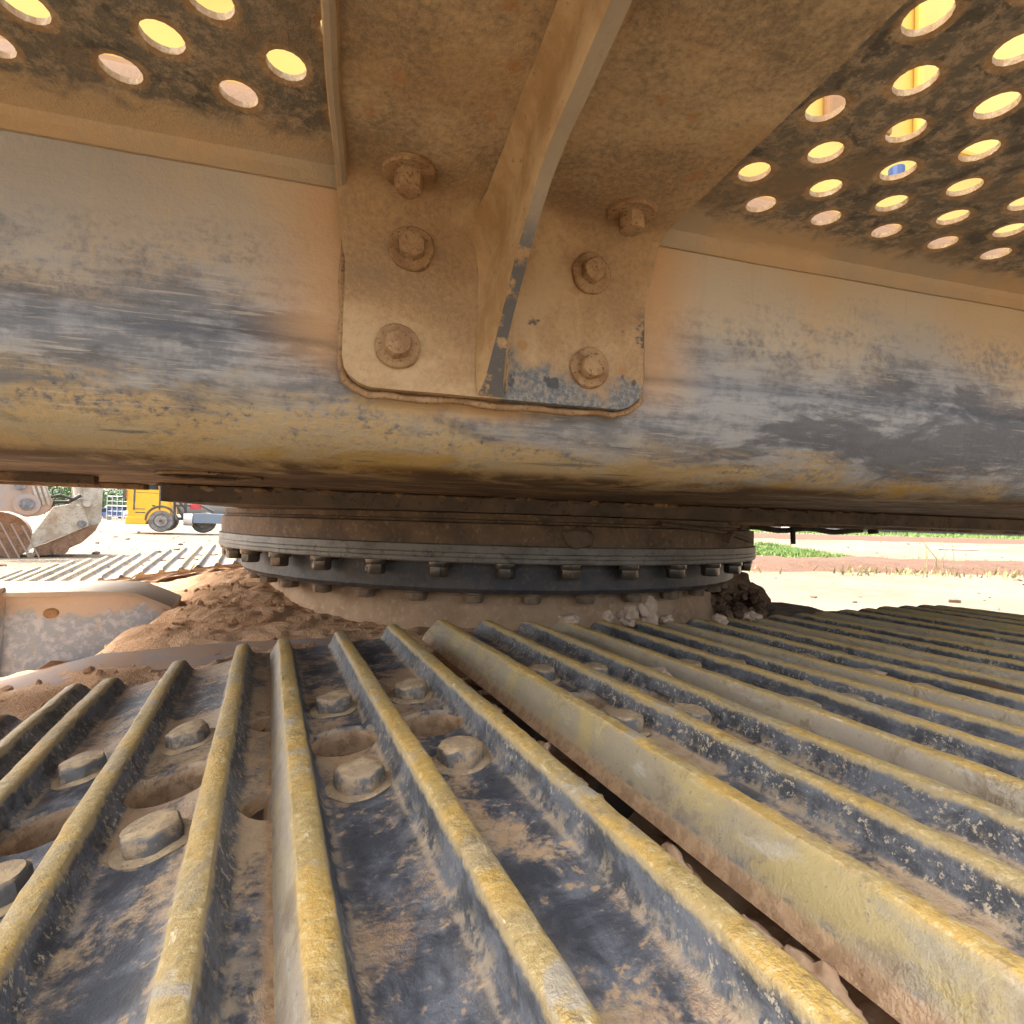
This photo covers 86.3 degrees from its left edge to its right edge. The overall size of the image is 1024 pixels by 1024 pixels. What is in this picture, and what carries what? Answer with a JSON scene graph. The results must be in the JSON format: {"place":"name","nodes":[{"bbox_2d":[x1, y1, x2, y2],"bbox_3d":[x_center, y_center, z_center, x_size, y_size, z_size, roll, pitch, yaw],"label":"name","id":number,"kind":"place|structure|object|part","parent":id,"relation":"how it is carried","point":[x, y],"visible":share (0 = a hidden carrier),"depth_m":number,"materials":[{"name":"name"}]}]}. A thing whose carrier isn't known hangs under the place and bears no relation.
{"place":"outdoors","nodes":[
{"label":"outdoors","id":0,"kind":"place"},
{"bbox_2d":[0,511,1023,614],"bbox_3d":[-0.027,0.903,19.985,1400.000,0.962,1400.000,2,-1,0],"label":"ground","id":1,"kind":"structure","parent":0,"point":[842,592],"depth_m":11.62,"materials":[{"name":"stone"}]},
{"bbox_2d":[0,485,102,557],"bbox_3d":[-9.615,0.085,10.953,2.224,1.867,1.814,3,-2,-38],"label":"excavator","id":2,"kind":"object","parent":1,"relation":"on","point":[72,522],"visible":0.84,"depth_m":10.87,"materials":[{"name":"paint"}]},
{"bbox_2d":[44,487,64,513],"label":"tree","id":3,"kind":"object","parent":1,"relation":"on","point":[52,491],"visible":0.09,"depth_m":79.42,"materials":[{"name":"green plant"}]},
{"bbox_2d":[50,487,71,504],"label":"tree","id":4,"kind":"object","parent":1,"relation":"on","point":[67,491],"visible":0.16,"depth_m":72.95,"materials":[{"name":"green plant"}]},
{"bbox_2d":[101,507,122,519],"bbox_3d":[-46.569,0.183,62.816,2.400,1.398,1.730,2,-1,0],"label":"parked van","id":5,"kind":"object","parent":1,"relation":"on","point":[114,510],"visible":0.43,"depth_m":61.99,"materials":[{"name":"blue paint"}]},
{"bbox_2d":[101,489,126,517],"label":"tree","id":6,"kind":"object","parent":1,"relation":"on","point":[105,494],"visible":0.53,"depth_m":71.28,"materials":[{"name":"green plant"}]},
{"bbox_2d":[103,505,126,518],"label":"parked van","id":7,"kind":"object","parent":1,"relation":"on","point":[115,506],"visible":0.17,"depth_m":69.98,"materials":[{"name":"white paint"}]},
{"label":"window","id":8,"kind":"part","parent":7,"relation":"part of","materials":[{"name":"glass"}]},
{"bbox_2d":[106,495,126,520],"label":"rail gate","id":9,"kind":"structure","parent":1,"relation":"on","point":[122,506],"depth_m":54.98,"materials":[{"name":"white metal"}]},
{"bbox_2d":[113,490,126,517],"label":"tree","id":10,"kind":"object","parent":1,"relation":"on","point":[116,491],"visible":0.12,"depth_m":79.17,"materials":[{"name":"green plant"}]},
{"bbox_2d":[122,485,223,532],"bbox_3d":[-15.165,-0.423,26.104,5.332,2.818,2.435,2,-1,-26],"label":"tractor truck","id":11,"kind":"object","parent":1,"relation":"on","point":[152,510],"visible":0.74,"depth_m":24.54,"materials":[{"name":"yellow paint"}]},
{"bbox_3d":[-16.261,-1.353,24.336,0.903,0.694,0.022,2,-1,-26],"label":"side window","id":12,"kind":"part","parent":11,"relation":"part of","materials":[{"name":"grey glass"}]},
{"bbox_2d":[0,0,1023,1023],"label":"excavator","id":13,"kind":"object","parent":1,"relation":"on","point":[447,360],"visible":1,"depth_m":0.39,"materials":[{"name":"yellow metal"}]},
{"bbox_2d":[557,613,579,623],"bbox_3d":[0.090,0.166,0.843,0.032,0.019,0.043,2,-1,-11],"label":"mud clod","id":14,"kind":"object","parent":13,"relation":"on","point":[571,618],"visible":0.93,"depth_m":0.83,"materials":[{"name":"beige soil"}]},
{"bbox_2d":[602,610,615,621],"bbox_3d":[0.158,0.171,0.889,0.022,0.023,0.019,1,-1,17],"label":"mud clod","id":15,"kind":"object","parent":13,"relation":"on","point":[608,616],"visible":0.86,"depth_m":0.88,"materials":[{"name":"brown soil"}]},
{"bbox_2d":[615,605,638,627],"bbox_3d":[0.189,0.171,0.898,0.038,0.036,0.045,1,-1,16],"label":"mud clod","id":16,"kind":"object","parent":13,"relation":"on","point":[627,615],"visible":1,"depth_m":0.89,"materials":[{"name":"brown soil"}]},
{"bbox_2d":[637,596,657,624],"bbox_3d":[0.227,0.173,0.913,0.036,0.065,0.030,1,-1,16],"label":"mud clod","id":17,"kind":"object","parent":13,"relation":"on","point":[648,610],"visible":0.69,"depth_m":0.90,"materials":[{"name":"brown soil"}]},
{"bbox_2d":[651,667,672,676],"bbox_3d":[0.154,0.172,0.583,0.033,0.013,0.031,2,-1,-25],"label":"mud clod","id":18,"kind":"object","parent":13,"relation":"on","point":[663,670],"visible":0.26,"depth_m":0.58,"materials":[{"name":"brown soil"}]},
{"bbox_2d":[659,614,673,623],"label":"mud clod","id":19,"kind":"object","parent":13,"relation":"on","point":[665,619],"visible":1,"depth_m":0.91,"materials":[{"name":"beige stone"}]},
{"bbox_2d":[709,613,728,624],"bbox_3d":[0.349,0.182,0.920,0.029,0.021,0.042,2,-1,3],"label":"mud clod","id":20,"kind":"object","parent":13,"relation":"on","point":[719,618],"visible":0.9,"depth_m":0.91,"materials":[{"name":"beige soil"}]},
{"bbox_2d":[743,611,762,621],"bbox_3d":[0.433,0.187,0.979,0.031,0.020,0.023,1,-2,38],"label":"mud clod","id":21,"kind":"object","parent":13,"relation":"on","point":[752,616],"visible":1,"depth_m":0.97,"materials":[{"name":"beige stone"}]},
{"bbox_2d":[857,668,887,674],"bbox_3d":[0.428,0.192,0.649,0.029,0.012,0.031,2,-1,-21],"label":"mud clod","id":22,"kind":"object","parent":13,"relation":"on","point":[876,671],"visible":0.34,"depth_m":0.64,"materials":[{"name":"brown soil"}]},
{"bbox_2d":[938,674,1023,694],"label":"mud clod","id":23,"kind":"object","parent":13,"relation":"on","point":[983,683],"visible":0.27,"depth_m":0.59,"materials":[{"name":"soil"}]},
{"bbox_2d":[754,540,855,557],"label":"grass","id":24,"kind":"structure","parent":1,"relation":"on","point":[771,549],"depth_m":17.58,"materials":[{"name":"green plant"}]},
{"bbox_2d":[741,551,1023,578],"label":"dry grass","id":25,"kind":"structure","parent":1,"relation":"on","point":[1005,573],"depth_m":12.67,"materials":[{"name":"beige plant"}]},
{"bbox_2d":[750,530,1023,539],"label":"grass","id":26,"kind":"structure","parent":1,"relation":"on","point":[925,534],"depth_m":33.76,"materials":[{"name":"green plant"}]},
{"bbox_2d":[751,556,1023,575],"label":"soil bank","id":27,"kind":"structure","parent":1,"relation":"on","point":[775,564],"depth_m":13.62,"materials":[{"name":"soil"}]},
{"bbox_2d":[921,540,953,568],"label":"dry twigs","id":28,"kind":"object","parent":27,"relation":"on","point":[937,556],"visible":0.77,"depth_m":13.49,"materials":[{"name":"beige plant"}]},
{"bbox_2d":[754,533,1023,543],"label":"soil bank","id":29,"kind":"structure","parent":1,"relation":"on","point":[888,538],"depth_m":27.41,"materials":[{"name":"brown soil"}]},
{"bbox_2d":[932,547,978,549],"bbox_3d":[17.862,1.471,21.985,1.800,0.070,0.300,2,-1,-6],"label":"plank","id":30,"kind":"object","parent":1,"relation":"on","point":[955,548],"visible":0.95,"depth_m":21.85,"materials":[{"name":"white paint"}]},
{"bbox_2d":[50,487,1023,536],"label":"sky","id":31,"kind":"structure","parent":0,"point":[217,509],"materials":[{"name":"white"}]}
]}

